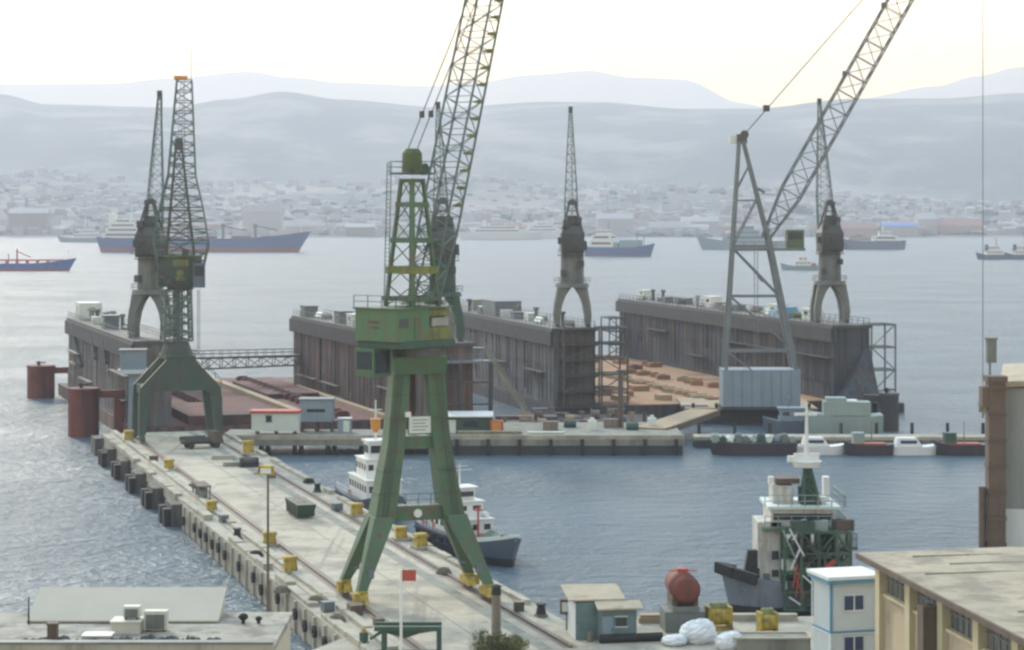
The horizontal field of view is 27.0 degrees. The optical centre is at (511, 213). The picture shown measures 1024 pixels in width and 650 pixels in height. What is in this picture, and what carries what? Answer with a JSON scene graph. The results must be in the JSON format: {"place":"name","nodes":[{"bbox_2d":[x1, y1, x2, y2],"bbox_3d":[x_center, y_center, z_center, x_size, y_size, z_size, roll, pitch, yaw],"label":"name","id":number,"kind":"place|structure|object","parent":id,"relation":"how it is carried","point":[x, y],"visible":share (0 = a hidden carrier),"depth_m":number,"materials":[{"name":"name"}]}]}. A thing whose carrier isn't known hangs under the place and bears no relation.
{"place":"outdoors","nodes":[
{"label":"outdoors","id":0,"kind":"place"},
{"bbox_2d":[298,397,335,431],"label":"pump house","id":1,"kind":"structure","parent":0,"point":[316,410],"depth_m":306.40,"materials":[{"name":"grey metal"}]},
{"bbox_2d":[448,411,492,433],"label":"workshop shed","id":2,"kind":"structure","parent":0,"point":[469,420],"depth_m":304.50,"materials":[{"name":"green paint"}]},
{"bbox_2d":[490,584,501,649],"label":"light post","id":3,"kind":"object","parent":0,"point":[496,608],"visible":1,"depth_m":146.73,"materials":[{"name":"brown"}]},
{"bbox_2d":[0,237,1023,649],"bbox_3d":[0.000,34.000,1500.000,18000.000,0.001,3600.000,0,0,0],"label":"water","id":4,"kind":"structure","parent":0,"point":[634,527],"depth_m":320.54,"materials":[{"name":"blue liquid"}]},
{"bbox_2d":[0,249,75,270],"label":"product tanker","id":5,"kind":"object","parent":4,"relation":"on","point":[60,265],"visible":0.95,"depth_m":1255.58,"materials":[{"name":"blue paint"}]},
{"bbox_2d":[26,361,68,398],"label":"mooring dolphin","id":6,"kind":"object","parent":4,"relation":"in","point":[40,381],"visible":0.83,"depth_m":391.51,"materials":[{"name":"red paint"}]},
{"bbox_2d":[57,213,101,241],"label":"coastal ship","id":7,"kind":"object","parent":4,"relation":"on","point":[88,233],"visible":0.91,"depth_m":2495.31,"materials":[{"name":"white paint"}]},
{"bbox_2d":[67,383,124,437],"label":"mooring dolphin","id":8,"kind":"object","parent":4,"relation":"in","point":[83,412],"visible":0.89,"depth_m":324.03,"materials":[{"name":"red paint"}]},
{"bbox_2d":[118,348,147,429],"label":"control cabin","id":9,"kind":"object","parent":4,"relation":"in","point":[133,363],"visible":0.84,"depth_m":309.56,"materials":[{"name":"grey metal"}]},
{"bbox_2d":[96,204,310,251],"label":"bulk carrier","id":10,"kind":"object","parent":4,"relation":"on","point":[118,235],"visible":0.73,"depth_m":1856.13,"materials":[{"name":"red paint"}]},
{"bbox_2d":[58,301,492,434],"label":"floating dock","id":11,"kind":"object","parent":4,"relation":"on","point":[325,343],"visible":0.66,"depth_m":351.70,"materials":[{"name":"grey metal"}]},
{"bbox_2d":[127,90,172,337],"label":"dock crane","id":12,"kind":"object","parent":11,"relation":"on","point":[146,278],"visible":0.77,"depth_m":325.80,"materials":[{"name":"grey paint"}]},
{"bbox_2d":[192,348,300,369],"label":"walkway bridge","id":13,"kind":"structure","parent":11,"relation":"attached to","point":[272,356],"depth_m":386.56,"materials":[{"name":"grey metal"}]},
{"bbox_2d":[422,102,463,341],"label":"dock crane","id":14,"kind":"object","parent":11,"relation":"on","point":[450,288],"visible":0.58,"depth_m":315.79,"materials":[{"name":"green paint"}]},
{"bbox_2d":[91,430,593,649],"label":"jetty","id":15,"kind":"object","parent":4,"relation":"in","point":[320,543],"visible":0.74,"depth_m":197.45,"materials":[{"name":"concrete"}]},
{"bbox_2d":[131,76,222,441],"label":"quay crane","id":16,"kind":"object","parent":15,"relation":"on","point":[175,366],"visible":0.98,"depth_m":293.65,"materials":[{"name":"green paint"}]},
{"bbox_2d":[191,481,211,499],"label":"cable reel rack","id":17,"kind":"object","parent":15,"relation":"on","point":[201,489],"visible":1,"depth_m":233.04,"materials":[{"name":"grey metal"}]},
{"bbox_2d":[179,430,223,448],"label":"flatbed truck","id":18,"kind":"object","parent":15,"relation":"on","point":[214,438],"visible":1,"depth_m":283.40,"materials":[{"name":"grey metal"}]},
{"bbox_2d":[240,440,255,454],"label":"mooring bollard","id":19,"kind":"object","parent":15,"relation":"on","point":[248,447],"visible":1,"depth_m":275.13,"materials":[{"name":"metal"}]},
{"bbox_2d":[239,457,258,467],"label":"winch","id":20,"kind":"object","parent":15,"relation":"on","point":[245,462],"visible":0.96,"depth_m":262.26,"materials":[{"name":"grey metal"}]},
{"bbox_2d":[262,531,278,546],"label":"mooring bollard","id":21,"kind":"object","parent":15,"relation":"on","point":[272,539],"visible":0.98,"depth_m":199.55,"materials":[{"name":"metal"}]},
{"bbox_2d":[280,555,300,574],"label":"mooring bollard","id":22,"kind":"object","parent":15,"relation":"on","point":[289,564],"visible":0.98,"depth_m":184.45,"materials":[{"name":"metal"}]},
{"bbox_2d":[285,496,316,516],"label":"skip","id":23,"kind":"object","parent":15,"relation":"on","point":[302,506],"visible":1,"depth_m":218.23,"materials":[{"name":"green paint"}]},
{"bbox_2d":[347,602,362,615],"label":"rail buffer","id":24,"kind":"object","parent":15,"relation":"on","point":[356,607],"visible":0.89,"depth_m":165.37,"materials":[{"name":"brown metal"}]},
{"bbox_2d":[347,502,364,516],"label":"mooring bollard","id":25,"kind":"object","parent":15,"relation":"on","point":[356,509],"visible":0.95,"depth_m":219.29,"materials":[{"name":"metal"}]},
{"bbox_2d":[392,526,409,540],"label":"mooring bollard","id":26,"kind":"object","parent":15,"relation":"on","point":[400,533],"visible":1,"depth_m":203.25,"materials":[{"name":"metal"}]},
{"bbox_2d":[336,0,503,605],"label":"quay crane","id":27,"kind":"object","parent":15,"relation":"on","point":[400,346],"visible":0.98,"depth_m":172.92,"materials":[{"name":"green paint"}]},
{"bbox_2d":[410,532,429,549],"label":"mooring bollard","id":28,"kind":"object","parent":15,"relation":"on","point":[420,541],"visible":1,"depth_m":198.07,"materials":[{"name":"metal"}]},
{"bbox_2d":[335,400,404,509],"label":"tugboat","id":29,"kind":"object","parent":4,"relation":"on","point":[358,487],"visible":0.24,"depth_m":238.35,"materials":[{"name":"white paint"}]},
{"bbox_2d":[222,422,683,455],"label":"cross quay","id":30,"kind":"structure","parent":4,"relation":"in","point":[580,439],"depth_m":299.50,"materials":[{"name":"grey concrete"}]},
{"bbox_2d":[249,409,301,434],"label":"site hut","id":31,"kind":"object","parent":30,"relation":"on","point":[275,420],"visible":1,"depth_m":302.60,"materials":[{"name":"white paint"}]},
{"bbox_2d":[337,417,351,432],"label":"tool locker","id":32,"kind":"object","parent":30,"relation":"on","point":[344,424],"visible":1,"depth_m":305.25,"materials":[{"name":"metal"}]},
{"bbox_2d":[457,431,521,434],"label":"steel girder","id":33,"kind":"object","parent":30,"relation":"on","point":[489,432],"visible":1,"depth_m":302.14,"materials":[{"name":"metal"}]},
{"bbox_2d":[617,370,623,427],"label":"quay post","id":34,"kind":"object","parent":30,"relation":"on","point":[621,397],"visible":1,"depth_m":312.94,"materials":[{"name":"grey metal"}]},
{"bbox_2d":[639,408,719,429],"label":"gangway","id":35,"kind":"object","parent":30,"relation":"on","point":[684,419],"visible":0.91,"depth_m":321.29,"materials":[{"name":"brown metal"}]},
{"bbox_2d":[414,464,521,567],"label":"tugboat","id":36,"kind":"object","parent":4,"relation":"on","point":[498,549],"visible":0.66,"depth_m":212.54,"materials":[{"name":"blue metal"}]},
{"bbox_2d":[458,220,544,239],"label":"ferry","id":37,"kind":"object","parent":4,"relation":"on","point":[496,231],"visible":0.93,"depth_m":2734.32,"materials":[{"name":"white paint"}]},
{"bbox_2d":[524,216,560,237],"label":"ferry","id":38,"kind":"object","parent":4,"relation":"on","point":[551,231],"visible":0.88,"depth_m":2874.06,"materials":[{"name":"white paint"}]},
{"bbox_2d":[493,406,648,421],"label":"work float","id":39,"kind":"object","parent":4,"relation":"on","point":[538,415],"visible":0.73,"depth_m":335.82,"materials":[{"name":"grey metal"}]},
{"bbox_2d":[473,341,532,421],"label":"stairway","id":40,"kind":"object","parent":39,"relation":"on","point":[507,384],"visible":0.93,"depth_m":328.34,"materials":[{"name":"metal"}]},
{"bbox_2d":[584,221,654,256],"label":"cargo ship","id":41,"kind":"object","parent":4,"relation":"on","point":[603,243],"visible":0.94,"depth_m":1679.56,"materials":[{"name":"blue metal"}]},
{"bbox_2d":[401,289,903,417],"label":"floating dock","id":42,"kind":"object","parent":4,"relation":"on","point":[670,350],"visible":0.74,"depth_m":377.81,"materials":[{"name":"grey metal"}]},
{"bbox_2d":[553,106,591,326],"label":"dock crane","id":43,"kind":"object","parent":42,"relation":"on","point":[572,243],"visible":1,"depth_m":355.86,"materials":[{"name":"grey paint"}]},
{"bbox_2d":[809,98,849,322],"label":"dock crane","id":44,"kind":"object","parent":42,"relation":"on","point":[829,240],"visible":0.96,"depth_m":369.60,"materials":[{"name":"grey paint"}]},
{"bbox_2d":[696,216,784,249],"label":"naval ship","id":45,"kind":"object","parent":4,"relation":"on","point":[749,235],"visible":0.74,"depth_m":1994.56,"materials":[{"name":"grey metal"}]},
{"bbox_2d":[675,398,818,423],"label":"crane barge","id":46,"kind":"object","parent":4,"relation":"on","point":[740,416],"visible":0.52,"depth_m":344.37,"materials":[{"name":"grey metal"}]},
{"bbox_2d":[718,0,984,417],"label":"derrick crane","id":47,"kind":"object","parent":46,"relation":"on","point":[754,388],"visible":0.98,"depth_m":341.80,"materials":[{"name":"grey metal"}]},
{"bbox_2d":[708,433,797,455],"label":"lighter","id":48,"kind":"object","parent":4,"relation":"on","point":[761,444],"visible":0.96,"depth_m":299.08,"materials":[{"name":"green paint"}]},
{"bbox_2d":[762,392,804,433],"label":"workboat","id":49,"kind":"object","parent":4,"relation":"on","point":[787,421],"visible":0.69,"depth_m":325.00,"materials":[{"name":"blue metal"}]},
{"bbox_2d":[714,404,874,615],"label":"service vessel","id":50,"kind":"object","parent":4,"relation":"on","point":[778,562],"visible":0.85,"depth_m":180.97,"materials":[{"name":"grey paint"}]},
{"bbox_2d":[780,253,817,269],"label":"fishing boat","id":51,"kind":"object","parent":4,"relation":"on","point":[802,263],"visible":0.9,"depth_m":1275.48,"materials":[{"name":"white paint"}]},
{"bbox_2d":[797,436,844,454],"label":"motor boat","id":52,"kind":"object","parent":4,"relation":"on","point":[822,446],"visible":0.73,"depth_m":300.25,"materials":[{"name":"white paint"}]},
{"bbox_2d":[692,423,984,447],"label":"pontoon pier","id":53,"kind":"structure","parent":4,"relation":"on","point":[700,440],"depth_m":309.56,"materials":[{"name":"concrete"}]},
{"bbox_2d":[808,396,883,433],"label":"landing craft","id":54,"kind":"object","parent":4,"relation":"on","point":[853,415],"visible":0.7,"depth_m":319.14,"materials":[{"name":"green paint"}]},
{"bbox_2d":[843,421,893,455],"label":"fishing boat","id":55,"kind":"object","parent":4,"relation":"on","point":[857,445],"visible":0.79,"depth_m":298.90,"materials":[{"name":"grey paint"}]},
{"bbox_2d":[844,223,905,249],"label":"supply ship","id":56,"kind":"object","parent":4,"relation":"on","point":[884,240],"visible":0.93,"depth_m":1994.45,"materials":[{"name":"white metal"}]},
{"bbox_2d":[864,388,898,431],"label":"mooring dolphin","id":57,"kind":"object","parent":4,"relation":"in","point":[887,400],"visible":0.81,"depth_m":332.07,"materials":[{"name":"grey metal"}]},
{"bbox_2d":[893,437,939,455],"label":"motor boat","id":58,"kind":"object","parent":4,"relation":"on","point":[906,446],"visible":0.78,"depth_m":299.59,"materials":[{"name":"white paint"}]},
{"bbox_2d":[933,432,984,455],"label":"fishing boat","id":59,"kind":"object","parent":4,"relation":"on","point":[949,445],"visible":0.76,"depth_m":298.88,"materials":[{"name":"grey paint"}]},
{"bbox_2d":[976,238,1008,258],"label":"harbour tug","id":60,"kind":"object","parent":4,"relation":"on","point":[993,252],"visible":0.94,"depth_m":1571.03,"materials":[{"name":"white metal"}]},
{"bbox_2d":[1004,244,1023,258],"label":"harbour tug","id":61,"kind":"object","parent":4,"relation":"on","point":[1018,252],"visible":0.94,"depth_m":1570.76,"materials":[{"name":"white metal"}]},
{"bbox_2d":[0,92,1023,237],"bbox_3d":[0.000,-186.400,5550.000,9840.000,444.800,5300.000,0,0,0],"label":"hills","id":62,"kind":"structure","parent":0,"point":[965,148],"depth_m":5369.76,"materials":[{"name":"grey"}]},
{"bbox_2d":[8,208,51,229],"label":"warehouse","id":63,"kind":"structure","parent":62,"relation":"on","point":[35,217],"depth_m":3060.00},
{"bbox_2d":[242,205,284,234],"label":"warehouse","id":64,"kind":"structure","parent":62,"relation":"on","point":[271,216],"depth_m":3060.00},
{"bbox_2d":[270,229,323,234],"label":"waterfront house","id":65,"kind":"structure","parent":62,"relation":"on","point":[293,231],"depth_m":3022.62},
{"bbox_2d":[284,220,322,225],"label":"waterfront house","id":66,"kind":"structure","parent":62,"relation":"on","point":[302,222],"depth_m":3246.35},
{"bbox_2d":[345,223,375,235],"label":"warehouse","id":67,"kind":"structure","parent":62,"relation":"on","point":[360,229],"depth_m":2990.00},
{"bbox_2d":[0,167,1023,236],"bbox_3d":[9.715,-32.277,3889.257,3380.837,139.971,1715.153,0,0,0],"label":"town","id":68,"kind":"object","parent":62,"relation":"on","point":[1007,215],"visible":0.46,"depth_m":3940.25},
{"bbox_2d":[0,184,1023,236],"bbox_3d":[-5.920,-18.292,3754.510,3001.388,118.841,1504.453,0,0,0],"label":"woods","id":69,"kind":"object","parent":62,"relation":"on","point":[803,209],"visible":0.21,"depth_m":3800.96,"materials":[{"name":"grey plant"}]},
{"bbox_2d":[596,213,633,235],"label":"warehouse","id":70,"kind":"structure","parent":62,"relation":"on","point":[620,224],"depth_m":3050.00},
{"bbox_2d":[646,221,691,236],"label":"waterfront house","id":71,"kind":"structure","parent":62,"relation":"on","point":[667,228],"depth_m":3046.72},
{"bbox_2d":[680,217,718,228],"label":"warehouse","id":72,"kind":"structure","parent":62,"relation":"on","point":[713,225],"depth_m":3082.18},
{"bbox_2d":[840,223,876,236],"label":"waterfront house","id":73,"kind":"structure","parent":62,"relation":"on","point":[864,229],"depth_m":3009.91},
{"bbox_2d":[881,223,918,236],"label":"warehouse","id":74,"kind":"structure","parent":62,"relation":"on","point":[904,229],"depth_m":3000.00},
{"bbox_2d":[914,213,937,233],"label":"warehouse","id":75,"kind":"structure","parent":62,"relation":"on","point":[928,221],"depth_m":3060.00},
{"bbox_2d":[937,218,983,234],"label":"waterfront house","id":76,"kind":"structure","parent":62,"relation":"on","point":[950,225],"depth_m":3065.27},
{"bbox_2d":[0,66,1023,108],"bbox_3d":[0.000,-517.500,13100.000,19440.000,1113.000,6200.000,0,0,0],"label":"mountains","id":77,"kind":"structure","parent":0,"point":[584,86],"depth_m":14335.37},
{"bbox_2d":[0,0,1023,107],"label":"sky","id":78,"kind":"structure","parent":0,"point":[742,51],"materials":[{"name":"white"}]},
{"bbox_2d":[314,616,813,649],"bbox_3d":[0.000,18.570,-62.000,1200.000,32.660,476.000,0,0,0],"label":"ground","id":79,"kind":"structure","parent":0,"point":[803,623],"depth_m":155.61,"materials":[{"name":"concrete"}]},
{"bbox_2d":[0,587,292,649],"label":"flat roof building","id":80,"kind":"structure","parent":79,"relation":"on","point":[200,618],"depth_m":103.33,"materials":[{"name":"concrete"}]},
{"bbox_2d":[46,621,59,639],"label":"chimney","id":81,"kind":"object","parent":80,"relation":"on","point":[52,630],"visible":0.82,"depth_m":98.38,"materials":[{"name":"brown brick"}]},
{"bbox_2d":[81,631,114,639],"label":"roof hatch","id":82,"kind":"object","parent":80,"relation":"on","point":[99,635],"visible":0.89,"depth_m":98.89,"materials":[{"name":"metal"}]},
{"bbox_2d":[110,616,143,633],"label":"roof tank","id":83,"kind":"object","parent":80,"relation":"on","point":[120,625],"visible":0.96,"depth_m":100.50,"materials":[{"name":"beige metal"}]},
{"bbox_2d":[123,605,140,618],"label":"air conditioner","id":84,"kind":"object","parent":83,"relation":"on","point":[131,611],"visible":1,"depth_m":100.92,"materials":[{"name":"white metal"}]},
{"bbox_2d":[144,609,168,631],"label":"air conditioner","id":85,"kind":"object","parent":80,"relation":"on","point":[156,619],"visible":1,"depth_m":101.12,"materials":[{"name":"white metal"}]},
{"bbox_2d":[254,465,277,611],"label":"lamp mast","id":86,"kind":"object","parent":79,"relation":"on","point":[267,470],"visible":0.84,"depth_m":119.93,"materials":[{"name":"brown metal"}]},
{"bbox_2d":[369,622,441,649],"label":"steel shelter","id":87,"kind":"object","parent":79,"relation":"on","point":[384,629],"visible":1,"depth_m":148.99,"materials":[{"name":"green paint"}]},
{"bbox_2d":[400,570,415,649],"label":"sign pole","id":88,"kind":"object","parent":79,"relation":"on","point":[407,575],"visible":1,"depth_m":139.93,"materials":[{"name":"metal"}]},
{"bbox_2d":[470,628,529,649],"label":"tree","id":89,"kind":"object","parent":79,"relation":"on","point":[509,643],"visible":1,"depth_m":137.32,"materials":[{"name":"green plant"}]},
{"bbox_2d":[560,583,642,640],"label":"guard hut","id":90,"kind":"object","parent":79,"relation":"on","point":[598,609],"visible":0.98,"depth_m":156.09,"materials":[{"name":"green paint"}]},
{"bbox_2d":[602,616,612,633],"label":"door","id":91,"kind":"structure","parent":90,"relation":"in","point":[607,622],"depth_m":155.15,"materials":[{"name":"blue paint"}]},
{"bbox_2d":[599,632,662,642],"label":"pipe","id":92,"kind":"object","parent":79,"relation":"on","point":[630,637],"visible":0.92,"depth_m":155.16,"materials":[{"name":"metal"}]},
{"bbox_2d":[638,613,659,622],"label":"timber stack","id":93,"kind":"object","parent":79,"relation":"on","point":[648,617],"visible":0.64,"depth_m":162.60,"materials":[{"name":"wood"}]},
{"bbox_2d":[661,634,686,646],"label":"bulk sack","id":94,"kind":"object","parent":79,"relation":"on","point":[674,640],"visible":1,"depth_m":153.80,"materials":[{"name":"fabric"}]},
{"bbox_2d":[660,567,704,632],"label":"fuel tank","id":95,"kind":"object","parent":79,"relation":"on","point":[680,608],"visible":0.98,"depth_m":158.78,"materials":[{"name":"red metal"}]},
{"bbox_2d":[679,618,716,644],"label":"bulk sack","id":96,"kind":"object","parent":79,"relation":"on","point":[700,631],"visible":0.99,"depth_m":154.44,"materials":[{"name":"fabric"}]},
{"bbox_2d":[704,602,733,630],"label":"quay winch","id":97,"kind":"object","parent":79,"relation":"on","point":[719,615],"visible":0.89,"depth_m":159.85,"materials":[{"name":"yellow paint"}]},
{"bbox_2d":[715,630,741,649],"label":"bulk sack","id":98,"kind":"object","parent":79,"relation":"on","point":[726,641],"visible":0.96,"depth_m":152.20,"materials":[{"name":"fabric"}]},
{"bbox_2d":[733,613,797,620],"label":"quay beam","id":99,"kind":"structure","parent":79,"relation":"on","point":[752,616],"depth_m":163.33,"materials":[{"name":"concrete"}]},
{"bbox_2d":[755,608,777,630],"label":"quay winch","id":100,"kind":"object","parent":79,"relation":"on","point":[766,619],"visible":0.83,"depth_m":157.60,"materials":[{"name":"yellow paint"}]},
{"bbox_2d":[734,631,810,649],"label":"concrete trough","id":101,"kind":"object","parent":79,"relation":"on","point":[773,640],"visible":0.9,"depth_m":151.54,"materials":[{"name":"concrete"}]},
{"bbox_2d":[806,566,874,649],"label":"site cabin","id":102,"kind":"object","parent":79,"relation":"on","point":[844,608],"visible":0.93,"depth_m":140.73,"materials":[{"name":"white paint"}]},
{"bbox_2d":[856,546,1023,649],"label":"warehouse","id":103,"kind":"structure","parent":79,"relation":"on","point":[958,599],"depth_m":125.94,"materials":[{"name":"concrete"}]},
{"bbox_2d":[883,576,904,607],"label":"window","id":104,"kind":"structure","parent":103,"relation":"in","point":[896,589],"depth_m":132.06,"materials":[{"name":"glass"}]},
{"bbox_2d":[913,591,936,614],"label":"window","id":105,"kind":"structure","parent":103,"relation":"in","point":[922,599],"depth_m":127.30,"materials":[{"name":"glass"}]},
{"bbox_2d":[946,609,971,645],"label":"window","id":106,"kind":"structure","parent":103,"relation":"in","point":[961,625],"depth_m":120.80,"materials":[{"name":"glass"}]},
{"bbox_2d":[982,628,1010,649],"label":"window","id":107,"kind":"structure","parent":103,"relation":"in","point":[996,641],"depth_m":115.66,"materials":[{"name":"glass"}]},
{"bbox_2d":[979,375,1007,547],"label":"steel column","id":108,"kind":"structure","parent":79,"relation":"on","point":[992,491],"depth_m":165.35,"materials":[{"name":"brown metal"}]},
{"bbox_2d":[984,337,997,374],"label":"lamp post","id":109,"kind":"object","parent":108,"relation":"on","point":[991,349],"visible":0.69,"depth_m":168.70,"materials":[{"name":"grey metal"}]},
{"bbox_2d":[1001,363,1023,546],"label":"industrial hall","id":110,"kind":"structure","parent":79,"relation":"on","point":[1014,372],"depth_m":166.71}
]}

